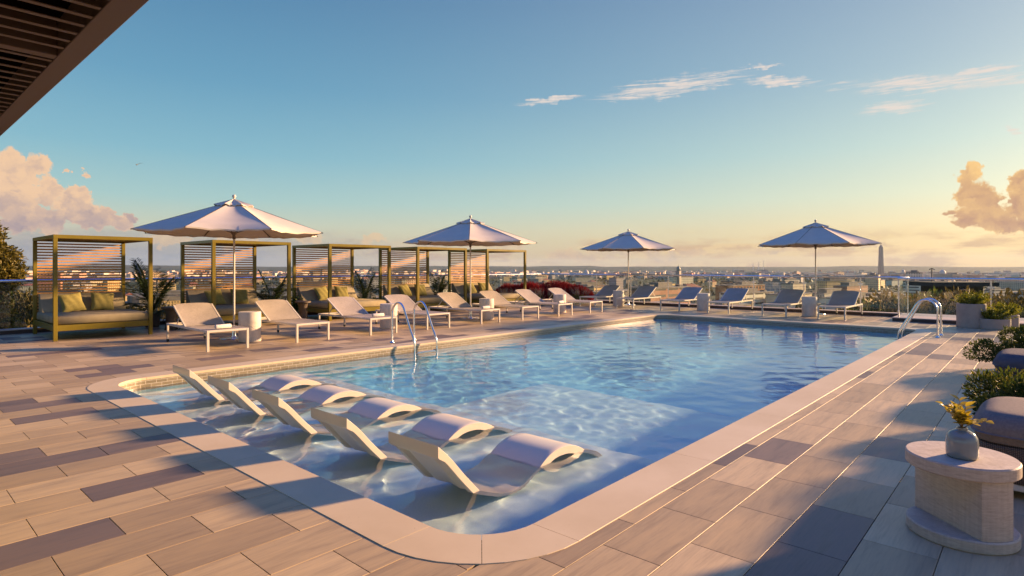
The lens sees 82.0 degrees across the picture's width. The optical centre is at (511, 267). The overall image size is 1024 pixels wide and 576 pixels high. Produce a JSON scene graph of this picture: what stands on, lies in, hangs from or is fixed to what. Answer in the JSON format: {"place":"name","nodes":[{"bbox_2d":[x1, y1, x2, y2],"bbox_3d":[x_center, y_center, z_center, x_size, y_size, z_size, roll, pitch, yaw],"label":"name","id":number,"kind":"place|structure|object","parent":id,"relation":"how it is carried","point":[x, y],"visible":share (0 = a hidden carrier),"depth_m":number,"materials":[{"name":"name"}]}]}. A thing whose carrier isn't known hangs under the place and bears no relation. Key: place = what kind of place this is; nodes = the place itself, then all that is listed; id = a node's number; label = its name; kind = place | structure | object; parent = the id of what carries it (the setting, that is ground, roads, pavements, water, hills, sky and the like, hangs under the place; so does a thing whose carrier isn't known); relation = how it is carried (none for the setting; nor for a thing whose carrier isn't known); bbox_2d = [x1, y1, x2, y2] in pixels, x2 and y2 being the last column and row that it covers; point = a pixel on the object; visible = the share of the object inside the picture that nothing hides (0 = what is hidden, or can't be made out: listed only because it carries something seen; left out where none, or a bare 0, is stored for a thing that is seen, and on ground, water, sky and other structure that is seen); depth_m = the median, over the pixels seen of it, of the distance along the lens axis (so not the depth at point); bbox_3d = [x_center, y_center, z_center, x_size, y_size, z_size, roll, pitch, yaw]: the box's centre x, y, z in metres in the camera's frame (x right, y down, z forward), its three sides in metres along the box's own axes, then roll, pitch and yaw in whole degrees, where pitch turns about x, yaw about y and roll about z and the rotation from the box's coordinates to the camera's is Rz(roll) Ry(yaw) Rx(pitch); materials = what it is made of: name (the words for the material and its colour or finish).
{"place":"outdoors","nodes":[
{"label":"outdoors","id":0,"kind":"place"},
{"bbox_2d":[0,301,1023,575],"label":"deck","id":1,"kind":"structure","parent":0,"point":[92,485],"depth_m":4.00,"materials":[{"name":"tile"}]},
{"bbox_2d":[0,0,148,135],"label":"louvred canopy","id":2,"kind":"object","parent":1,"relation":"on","point":[46,46],"visible":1,"depth_m":4.05,"materials":[{"name":"wood"}]},
{"bbox_2d":[33,234,152,341],"bbox_3d":[-9.453,0.415,13.270,2.106,2.170,1.795,0,0,42],"label":"cabana","id":3,"kind":"object","parent":1,"relation":"on","point":[50,314],"visible":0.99,"depth_m":13.26,"materials":[{"name":"brown wood"}]},
{"bbox_2d":[58,292,86,311],"bbox_3d":[-10.039,0.797,13.427,0.161,0.460,0.460,-36,-14,32],"label":"pillow","id":4,"kind":"object","parent":3,"relation":"on","point":[71,302],"visible":0.99,"depth_m":13.37,"materials":[{"name":"yellow fabric"}]},
{"bbox_2d":[91,292,113,309],"bbox_3d":[-9.664,0.796,13.893,0.460,0.460,0.161,5,-34,-43],"label":"pillow","id":5,"kind":"object","parent":3,"relation":"on","point":[102,300],"visible":0.98,"depth_m":13.84,"materials":[{"name":"yellow fabric"}]},
{"bbox_2d":[121,257,182,329],"bbox_3d":[-8.938,0.699,14.929,1.772,1.928,2.690,0,0,-36],"label":"potted palm","id":6,"kind":"object","parent":1,"relation":"on","point":[142,280],"visible":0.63,"depth_m":14.75,"materials":[{"name":"green plant"}]},
{"bbox_2d":[161,306,177,329],"bbox_3d":[-8.226,1.222,14.217,0.440,0.556,0.440,0,0,42],"label":"pedestal table","id":7,"kind":"object","parent":1,"relation":"on","point":[171,314],"visible":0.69,"depth_m":14.11,"materials":[{"name":"brown wood"}]},
{"bbox_2d":[166,303,248,351],"bbox_3d":[-5.949,1.109,11.444,2.163,0.782,0.741,0,0,43],"label":"sun lounger","id":8,"kind":"object","parent":1,"relation":"on","point":[194,316],"visible":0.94,"depth_m":11.59,"materials":[{"name":"beige fabric"}]},
{"bbox_2d":[130,195,322,339],"bbox_3d":[-5.903,-0.026,12.508,3.504,3.052,3.504,0,0,-23],"label":"patio umbrella","id":9,"kind":"object","parent":1,"relation":"on","point":[233,218],"visible":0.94,"depth_m":12.01,"materials":[{"name":"white fabric"}]},
{"bbox_2d":[180,240,290,320],"bbox_3d":[-7.331,0.415,15.632,2.106,2.170,2.006,0,0,42],"label":"cabana","id":10,"kind":"object","parent":1,"relation":"on","point":[225,311],"visible":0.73,"depth_m":15.71,"materials":[{"name":"wood"}]},
{"bbox_2d":[204,289,225,304],"bbox_3d":[-7.945,0.797,15.758,0.161,0.460,0.460,-36,-14,32],"label":"pillow","id":11,"kind":"object","parent":10,"relation":"on","point":[220,299],"visible":0.73,"depth_m":15.74,"materials":[{"name":"green fabric"}]},
{"bbox_2d":[230,289,248,303],"bbox_3d":[-7.528,0.796,16.271,0.460,0.460,0.161,5,-34,-43],"label":"pillow","id":12,"kind":"object","parent":10,"relation":"on","point":[241,296],"visible":0.9,"depth_m":16.22,"materials":[{"name":"green fabric"}]},
{"bbox_2d":[0,303,474,334],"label":"roof curb","id":13,"kind":"structure","parent":1,"relation":"on","point":[16,331],"depth_m":13.44,"materials":[{"name":"concrete"}]},
{"bbox_2d":[0,273,540,326],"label":"glass railing","id":14,"kind":"object","parent":13,"relation":"on","point":[126,279],"visible":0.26,"depth_m":16.77,"materials":[{"name":"glass"}]},
{"bbox_2d":[238,311,260,341],"bbox_3d":[-5.337,1.198,11.984,0.429,0.603,0.429,0,0,42],"label":"drum table","id":15,"kind":"object","parent":1,"relation":"on","point":[251,320],"visible":0.92,"depth_m":11.82,"materials":[{"name":"stone"}]},
{"bbox_2d":[249,269,295,299],"bbox_3d":[-6.991,0.849,17.484,1.341,1.592,2.033,0,0,8],"label":"potted palm","id":16,"kind":"object","parent":1,"relation":"on","point":[278,290],"visible":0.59,"depth_m":17.16,"materials":[{"name":"green plant"}]},
{"bbox_2d":[255,299,329,342],"bbox_3d":[-4.854,1.109,12.682,2.163,0.782,0.741,0,0,41],"label":"sun lounger","id":17,"kind":"object","parent":1,"relation":"on","point":[278,311],"visible":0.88,"depth_m":12.77,"materials":[{"name":"beige fabric"}]},
{"bbox_2d":[295,301,310,318],"bbox_3d":[-5.904,1.222,16.622,0.440,0.556,0.440,0,0,42],"label":"pedestal table","id":18,"kind":"object","parent":1,"relation":"on","point":[302,309],"visible":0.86,"depth_m":16.51,"materials":[{"name":"brown wood"}]},
{"bbox_2d":[292,244,390,320],"bbox_3d":[-5.203,0.415,18.001,2.106,2.170,2.116,0,0,42],"label":"cabana","id":19,"kind":"object","parent":1,"relation":"on","point":[316,304],"visible":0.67,"depth_m":18.03,"materials":[{"name":"wood"}]},
{"bbox_2d":[314,286,327,299],"bbox_3d":[-5.832,0.797,18.111,0.161,0.460,0.460,-36,-14,32],"label":"pillow","id":20,"kind":"object","parent":19,"relation":"on","point":[321,293],"visible":0.92,"depth_m":18.02,"materials":[{"name":"yellow fabric"}]},
{"bbox_2d":[318,297,396,335],"bbox_3d":[-3.691,1.109,13.973,2.163,0.782,0.741,0,0,41],"label":"sun lounger","id":21,"kind":"object","parent":1,"relation":"on","point":[349,307],"visible":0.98,"depth_m":14.10,"materials":[{"name":"beige fabric"}]},
{"bbox_2d":[354,267,384,312],"bbox_3d":[-4.810,0.738,19.593,1.500,1.524,1.600,0,0,42],"label":"potted palm","id":22,"kind":"object","parent":1,"relation":"on","point":[362,288],"visible":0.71,"depth_m":19.64,"materials":[{"name":"green plant"}]},
{"bbox_2d":[380,303,396,328],"bbox_3d":[-3.063,1.198,14.620,0.429,0.603,0.429,0,0,19],"label":"drum table","id":23,"kind":"object","parent":1,"relation":"on","point":[385,308],"visible":0.83,"depth_m":14.43,"materials":[{"name":"stone"}]},
{"bbox_2d":[375,294,449,329],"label":"sun lounger","id":24,"kind":"object","parent":1,"relation":"on","point":[407,302],"visible":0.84,"depth_m":15.33,"materials":[{"name":"beige fabric"}]},
{"bbox_2d":[389,301,437,352],"bbox_3d":[-1.948,1.653,11.690,0.793,1.956,0.654,0,0,42],"label":"pool ladder","id":25,"kind":"object","parent":1,"relation":"attached to","point":[408,323],"visible":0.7,"depth_m":11.69,"materials":[{"name":"silver metal"}]},
{"bbox_2d":[378,247,466,310],"bbox_3d":[-3.078,0.415,20.367,2.106,2.170,2.197,0,0,42],"label":"cabana","id":26,"kind":"object","parent":1,"relation":"on","point":[430,298],"visible":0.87,"depth_m":20.44,"materials":[{"name":"wood"}]},
{"bbox_2d":[429,269,449,294],"bbox_3d":[-2.763,0.766,22.079,1.606,1.469,1.074,0,0,4],"label":"potted palm","id":27,"kind":"object","parent":1,"relation":"on","point":[439,289],"visible":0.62,"depth_m":22.07,"materials":[{"name":"green plant"}]},
{"bbox_2d":[428,292,499,323],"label":"sun lounger","id":28,"kind":"object","parent":1,"relation":"on","point":[454,301],"visible":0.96,"depth_m":16.65,"materials":[{"name":"beige fabric"}]},
{"bbox_2d":[403,215,535,318],"bbox_3d":[-1.234,-0.026,17.481,3.688,3.052,3.688,0,0,-26],"label":"patio umbrella","id":29,"kind":"object","parent":1,"relation":"on","point":[470,232],"visible":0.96,"depth_m":16.86,"materials":[{"name":"white fabric"}]},
{"bbox_2d":[479,298,493,319],"bbox_3d":[-0.736,1.198,17.061,0.429,0.603,0.429,0,0,-4],"label":"drum table","id":30,"kind":"object","parent":1,"relation":"on","point":[487,315],"visible":0.66,"depth_m":16.88,"materials":[{"name":"stone"}]},
{"bbox_2d":[448,249,525,304],"bbox_3d":[-0.953,0.415,22.733,2.106,2.170,2.197,0,0,42],"label":"cabana","id":31,"kind":"object","parent":1,"relation":"on","point":[457,288],"visible":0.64,"depth_m":22.66,"materials":[{"name":"wood"}]},
{"bbox_2d":[471,291,538,319],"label":"sun lounger","id":32,"kind":"object","parent":1,"relation":"on","point":[500,300],"visible":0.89,"depth_m":17.90,"materials":[{"name":"beige fabric"}]},
{"bbox_2d":[87,314,932,566],"bbox_3d":[2.303,1.513,10.997,7.510,0.034,15.660,0,0,42],"label":"coping","id":33,"kind":"object","parent":1,"relation":"on","point":[403,534],"visible":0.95,"depth_m":4.24,"materials":[{"name":"stone"}]},
{"bbox_2d":[506,289,572,315],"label":"sun lounger","id":34,"kind":"object","parent":1,"relation":"on","point":[529,296],"visible":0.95,"depth_m":19.14,"materials":[{"name":"white fabric"}]},
{"bbox_2d":[495,280,594,302],"bbox_3d":[1.270,0.976,24.000,4.454,1.044,1.290,0,0,-13],"label":"red hedge","id":35,"kind":"object","parent":1,"relation":"on","point":[546,286],"visible":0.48,"depth_m":23.77,"materials":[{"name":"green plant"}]},
{"bbox_2d":[553,294,565,312],"bbox_3d":[1.599,1.198,19.736,0.429,0.603,0.429,0,0,-27],"label":"drum table","id":36,"kind":"object","parent":1,"relation":"on","point":[559,297],"visible":0.77,"depth_m":19.56,"materials":[{"name":"stone"}]},
{"bbox_2d":[539,288,602,312],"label":"sun lounger","id":37,"kind":"object","parent":1,"relation":"on","point":[569,298],"visible":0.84,"depth_m":20.44,"materials":[{"name":"white fabric"}]},
{"bbox_2d":[579,285,624,306],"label":"sun lounger","id":38,"kind":"object","parent":1,"relation":"on","point":[605,291],"visible":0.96,"depth_m":23.64,"materials":[{"name":"white fabric"}]},
{"bbox_2d":[613,290,623,305],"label":"drum table","id":39,"kind":"object","parent":1,"relation":"on","point":[618,294],"visible":0.84,"depth_m":22.78,"materials":[{"name":"stone"}]},
{"bbox_2d":[581,229,675,304],"bbox_3d":[4.679,-0.026,23.690,3.652,3.052,3.652,0,0,17],"label":"patio umbrella","id":40,"kind":"object","parent":1,"relation":"on","point":[628,241],"visible":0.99,"depth_m":22.99,"materials":[{"name":"white fabric"}]},
{"bbox_2d":[616,286,660,308],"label":"sun lounger","id":41,"kind":"object","parent":1,"relation":"on","point":[643,292],"visible":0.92,"depth_m":22.60,"materials":[{"name":"white fabric"}]},
{"bbox_2d":[660,287,702,310],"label":"sun lounger","id":42,"kind":"object","parent":1,"relation":"on","point":[688,294],"visible":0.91,"depth_m":21.31,"materials":[{"name":"white fabric"}]},
{"bbox_2d":[697,293,709,310],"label":"drum table","id":43,"kind":"object","parent":1,"relation":"on","point":[703,299],"visible":0.95,"depth_m":20.27,"materials":[{"name":"stone"}]},
{"bbox_2d":[707,288,752,313],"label":"sun lounger","id":44,"kind":"object","parent":1,"relation":"on","point":[735,295],"visible":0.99,"depth_m":20.23,"materials":[{"name":"white fabric"}]},
{"bbox_2d":[583,299,902,316],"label":"roof curb","id":45,"kind":"structure","parent":1,"relation":"on","point":[872,313],"depth_m":20.50,"materials":[{"name":"concrete"}]},
{"bbox_2d":[541,273,904,311],"bbox_3d":[6.686,0.837,22.625,14.250,1.127,0.061,0,0,42],"label":"glass railing","id":46,"kind":"object","parent":45,"relation":"on","point":[753,282],"visible":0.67,"depth_m":21.13,"materials":[{"name":"glass"}]},
{"bbox_2d":[762,289,803,316],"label":"sun lounger","id":47,"kind":"object","parent":1,"relation":"on","point":[788,297],"visible":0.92,"depth_m":19.03,"materials":[{"name":"white fabric"}]},
{"bbox_2d":[802,296,816,316],"bbox_3d":[9.155,1.198,18.124,0.429,0.603,0.429,0,0,-6],"label":"drum table","id":48,"kind":"object","parent":1,"relation":"on","point":[809,306],"visible":0.98,"depth_m":17.95,"materials":[{"name":"stone"}]},
{"bbox_2d":[759,220,881,314],"bbox_3d":[9.814,-0.026,19.036,3.430,3.052,3.430,0,0,21],"label":"patio umbrella","id":49,"kind":"object","parent":1,"relation":"on","point":[815,235],"visible":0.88,"depth_m":18.42,"materials":[{"name":"white fabric"}]},
{"bbox_2d":[817,290,862,319],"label":"sun lounger","id":50,"kind":"object","parent":1,"relation":"on","point":[843,299],"visible":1,"depth_m":17.98,"materials":[{"name":"white fabric"}]},
{"bbox_2d":[897,298,943,339],"bbox_3d":[9.019,1.653,13.010,0.793,1.956,0.654,0,0,42],"label":"pool ladder","id":51,"kind":"object","parent":1,"relation":"attached to","point":[917,304],"visible":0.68,"depth_m":12.96,"materials":[{"name":"silver metal"}]},
{"bbox_2d":[892,313,1023,325],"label":"roof curb","id":52,"kind":"structure","parent":1,"relation":"on","point":[925,318],"depth_m":16.22,"materials":[{"name":"concrete"}]},
{"bbox_2d":[898,277,1023,317],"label":"glass railing","id":53,"kind":"object","parent":52,"relation":"on","point":[990,287],"visible":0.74,"depth_m":15.85,"materials":[{"name":"glass"}]},
{"bbox_2d":[905,441,1021,555],"bbox_3d":[2.527,1.275,3.315,0.524,0.450,0.524,0,0,42],"label":"side table","id":54,"kind":"object","parent":1,"relation":"on","point":[964,505],"visible":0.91,"depth_m":3.16,"materials":[{"name":"stone"}]},
{"bbox_2d":[945,426,978,460],"bbox_3d":[2.495,0.968,3.264,0.149,0.163,0.149,0,0,42],"label":"vase","id":55,"kind":"object","parent":54,"relation":"on","point":[962,443],"visible":1,"depth_m":3.21,"materials":[{"name":"ceramic"}]},
{"bbox_2d":[935,394,993,427],"bbox_3d":[2.499,0.832,3.276,0.221,0.236,0.201,0,0,2],"label":"leafy sprig","id":56,"kind":"object","parent":55,"relation":"in","point":[960,415],"visible":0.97,"depth_m":3.23,"materials":[{"name":"yellow plant"}]},
{"bbox_2d":[956,303,985,328],"bbox_3d":[11.502,1.200,14.751,0.600,0.600,0.600,0,0,42],"label":"planter","id":57,"kind":"object","parent":1,"relation":"on","point":[968,315],"visible":0.86,"depth_m":14.54,"materials":[{"name":"concrete"}]},
{"bbox_2d":[950,290,991,303],"bbox_3d":[11.475,0.786,14.752,0.862,0.454,0.853,0,0,42],"label":"planter shrub","id":58,"kind":"object","parent":57,"relation":"in","point":[974,298],"visible":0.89,"depth_m":14.62,"materials":[{"name":"green plant"}]},
{"bbox_2d":[979,318,1010,329],"bbox_3d":[11.803,1.375,14.427,0.660,0.250,0.660,0,0,42],"label":"planter","id":59,"kind":"object","parent":1,"relation":"on","point":[992,324],"visible":0.73,"depth_m":14.17,"materials":[{"name":"concrete"}]},
{"bbox_2d":[981,306,1017,319],"bbox_3d":[11.763,1.148,14.434,0.816,0.442,0.786,0,0,8],"label":"planter shrub","id":60,"kind":"object","parent":59,"relation":"in","point":[990,313],"visible":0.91,"depth_m":14.30,"materials":[{"name":"green plant"}]},
{"bbox_2d":[970,397,1023,492],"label":"wicker armchair","id":61,"kind":"object","parent":1,"relation":"on","point":[1004,433],"visible":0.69,"depth_m":3.88,"materials":[{"name":"fabric"}]},
{"bbox_2d":[992,348,1023,391],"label":"wicker armchair","id":62,"kind":"object","parent":1,"relation":"on","point":[1010,357],"visible":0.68,"depth_m":6.55,"materials":[{"name":"grey fabric"}]},
{"bbox_2d":[1001,315,1019,327],"bbox_3d":[12.286,1.335,14.665,0.540,0.330,0.540,0,0,42],"label":"planter","id":63,"kind":"object","parent":1,"relation":"on","point":[1015,322],"visible":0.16,"depth_m":14.40,"materials":[{"name":"concrete"}]},
{"bbox_2d":[986,302,1023,315],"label":"planter shrub","id":64,"kind":"object","parent":63,"relation":"in","point":[1012,308],"visible":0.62,"depth_m":14.55,"materials":[{"name":"green plant"}]},
{"bbox_3d":[4.897,1.417,5.078,1.000,0.166,0.840,0,0,42],"label":"trough","id":65,"kind":"object","parent":1,"relation":"on","visible":0},
{"bbox_2d":[961,365,1023,414],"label":"shrub","id":66,"kind":"object","parent":65,"relation":"in","point":[1011,387],"visible":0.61,"depth_m":5.43,"materials":[{"name":"green plant"}]},
{"bbox_3d":[7.525,1.417,8.228,1.000,0.166,0.840,0,0,42],"label":"trough","id":67,"kind":"object","parent":1,"relation":"on","visible":0},
{"bbox_2d":[962,324,1023,362],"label":"shrub","id":68,"kind":"object","parent":67,"relation":"in","point":[1017,337],"visible":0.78,"depth_m":8.41,"materials":[{"name":"green plant"}]},
{"bbox_2d":[0,0,1023,266],"label":"sky","id":69,"kind":"structure","parent":0,"point":[712,132],"materials":[{"name":"blue"}]},
{"bbox_2d":[129,319,907,539],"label":"pool water","id":70,"kind":"structure","parent":0,"point":[616,402],"depth_m":7.15,"materials":[{"name":"blue liquid"}]},
{"bbox_2d":[16,265,1023,303],"bbox_3d":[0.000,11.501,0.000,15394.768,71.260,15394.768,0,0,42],"label":"terrain","id":71,"kind":"structure","parent":0,"point":[872,269],"depth_m":4607.68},
{"bbox_2d":[6,287,38,316],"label":"city tree","id":72,"kind":"object","parent":71,"relation":"on","point":[22,296],"visible":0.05,"depth_m":79.60,"materials":[{"name":"green plant"}]},
{"bbox_2d":[15,309,37,327],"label":"city tree","id":73,"kind":"object","parent":71,"relation":"on","point":[28,323],"visible":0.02,"depth_m":69.53,"materials":[{"name":"green plant"}]},
{"bbox_2d":[38,271,62,289],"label":"city building","id":74,"kind":"structure","parent":71,"relation":"on","point":[48,282],"depth_m":770.93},
{"bbox_2d":[125,295,169,308],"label":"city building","id":75,"kind":"structure","parent":71,"relation":"on","point":[131,298],"depth_m":401.91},
{"bbox_2d":[268,282,341,303],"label":"city building","id":76,"kind":"structure","parent":71,"relation":"on","point":[284,295],"depth_m":431.12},
{"bbox_2d":[15,272,1021,294],"bbox_3d":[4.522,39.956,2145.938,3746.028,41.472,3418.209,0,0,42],"label":"distant woods","id":77,"kind":"object","parent":71,"relation":"on","point":[602,280],"visible":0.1,"depth_m":1615.07,"materials":[{"name":"green plant"}]},
{"bbox_2d":[25,269,1023,281],"bbox_3d":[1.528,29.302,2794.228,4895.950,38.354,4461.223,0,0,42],"label":"distant city","id":78,"kind":"object","parent":71,"relation":"on","point":[995,274],"visible":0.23,"depth_m":2582.11},
{"bbox_2d":[627,282,690,303],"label":"city building","id":79,"kind":"structure","parent":71,"relation":"on","point":[661,289],"depth_m":461.13,"materials":[{"name":"concrete"}]},
{"bbox_2d":[669,274,693,283],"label":"city building","id":80,"kind":"structure","parent":71,"relation":"on","point":[685,279],"depth_m":1456.50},
{"bbox_2d":[715,281,764,300],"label":"city building","id":81,"kind":"structure","parent":71,"relation":"on","point":[725,287],"depth_m":586.90,"materials":[{"name":"beige concrete"}]},
{"bbox_2d":[719,288,773,306],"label":"city building","id":82,"kind":"structure","parent":71,"relation":"on","point":[759,297],"depth_m":502.09,"materials":[{"name":"concrete"}]},
{"bbox_2d":[763,279,788,292],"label":"city building","id":83,"kind":"structure","parent":71,"relation":"on","point":[774,285],"depth_m":1037.99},
{"bbox_2d":[765,292,813,307],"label":"city building","id":84,"kind":"structure","parent":71,"relation":"on","point":[770,297],"depth_m":496.48,"materials":[{"name":"grey concrete"}]},
{"bbox_2d":[781,281,805,291],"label":"city building","id":85,"kind":"structure","parent":71,"relation":"on","point":[793,285],"depth_m":924.18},
{"bbox_2d":[812,288,841,302],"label":"city building","id":86,"kind":"structure","parent":71,"relation":"on","point":[824,292],"depth_m":597.48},
{"bbox_2d":[816,278,851,290],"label":"city building","id":87,"kind":"structure","parent":71,"relation":"on","point":[827,282],"depth_m":981.63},
{"bbox_2d":[833,282,867,292],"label":"city building","id":88,"kind":"structure","parent":71,"relation":"on","point":[849,286],"depth_m":803.99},
{"bbox_2d":[837,288,906,310],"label":"city tree","id":89,"kind":"object","parent":71,"relation":"on","point":[884,292],"visible":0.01,"depth_m":104.03,"materials":[{"name":"green plant"}]},
{"bbox_2d":[865,273,879,291],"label":"city building","id":90,"kind":"structure","parent":71,"relation":"on","point":[873,283],"depth_m":1079.58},
{"bbox_2d":[878,244,883,274],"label":"obelisk","id":91,"kind":"object","parent":71,"relation":"on","point":[880,265],"visible":0.75,"depth_m":2376.49,"materials":[{"name":"stone"}]},
{"bbox_2d":[872,292,906,311],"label":"city tree","id":92,"kind":"object","parent":71,"relation":"on","point":[886,299],"visible":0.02,"depth_m":84.01,"materials":[{"name":"green plant"}]},
{"bbox_2d":[878,292,951,313],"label":"city tree","id":93,"kind":"object","parent":71,"relation":"on","point":[921,309],"visible":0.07,"depth_m":79.03,"materials":[{"name":"green plant"}]},
{"bbox_2d":[903,280,944,296],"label":"city building","id":94,"kind":"structure","parent":71,"relation":"on","point":[912,289],"depth_m":877.04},
{"bbox_2d":[906,281,998,296],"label":"flat roof pavilion","id":95,"kind":"structure","parent":71,"relation":"on","point":[940,285],"depth_m":117.72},
{"bbox_2d":[925,285,998,314],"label":"city tree","id":96,"kind":"object","parent":71,"relation":"on","point":[948,306],"visible":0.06,"depth_m":79.35,"materials":[{"name":"green plant"}]},
{"bbox_2d":[992,287,1023,301],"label":"city tree","id":97,"kind":"object","parent":71,"relation":"on","point":[1007,292],"visible":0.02,"depth_m":115.63,"materials":[{"name":"green plant"}]},
{"bbox_2d":[997,277,1023,289],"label":"city building","id":98,"kind":"structure","parent":71,"relation":"on","point":[1016,285],"depth_m":1185.18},
{"bbox_3d":[1.539,27.350,10.917,22.700,48.300,24.700,0,0,42],"label":"hotel block","id":99,"kind":"object","parent":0,"visible":0},
{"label":"lower roof","id":100,"kind":"structure","parent":99,"relation":"attached to","visible":0},
{"bbox_2d":[0,220,30,328],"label":"garden tree","id":101,"kind":"object","parent":100,"relation":"on","point":[11,268],"visible":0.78,"depth_m":14.22,"materials":[{"name":"green plant"}]},
{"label":"pool ledge","id":102,"kind":"structure","parent":0,"visible":0},
{"bbox_2d":[173,365,320,399],"bbox_3d":[-3.351,1.617,7.911,0.560,0.809,2.020,0,0,42],"label":"pool lounger","id":103,"kind":"object","parent":102,"relation":"on","point":[201,386],"visible":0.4,"depth_m":7.83,"materials":[{"name":"beige plastic"}]},
{"bbox_2d":[208,376,365,414],"bbox_3d":[-2.533,1.617,7.176,0.560,0.809,2.020,0,0,42],"label":"pool lounger","id":104,"kind":"object","parent":102,"relation":"on","point":[321,394],"visible":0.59,"depth_m":7.07,"materials":[{"name":"beige plastic"}]},
{"bbox_2d":[252,389,420,433],"bbox_3d":[-1.715,1.617,6.441,0.560,0.809,2.020,0,0,42],"label":"pool lounger","id":105,"kind":"object","parent":102,"relation":"on","point":[280,410],"visible":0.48,"depth_m":6.07,"materials":[{"name":"beige plastic"}]},
{"bbox_2d":[311,407,492,458],"bbox_3d":[-0.863,1.617,5.676,0.560,0.809,2.020,0,0,42],"label":"pool lounger","id":106,"kind":"object","parent":102,"relation":"on","point":[345,432],"visible":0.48,"depth_m":5.29,"materials":[{"name":"beige plastic"}]},
{"bbox_2d":[388,431,583,492],"bbox_3d":[-0.033,1.617,4.931,0.560,0.809,2.020,0,0,42],"label":"pool lounger","id":107,"kind":"object","parent":102,"relation":"on","point":[429,460],"visible":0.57,"depth_m":4.49,"materials":[{"name":"beige plastic"}]},
{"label":"pool wall","id":108,"kind":"structure","parent":0,"visible":0},
{"bbox_2d":[120,316,913,555],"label":"waterline tiles","id":109,"kind":"object","parent":108,"relation":"attached to","point":[180,379],"visible":0.21,"depth_m":11.79,"materials":[{"name":"tile"}]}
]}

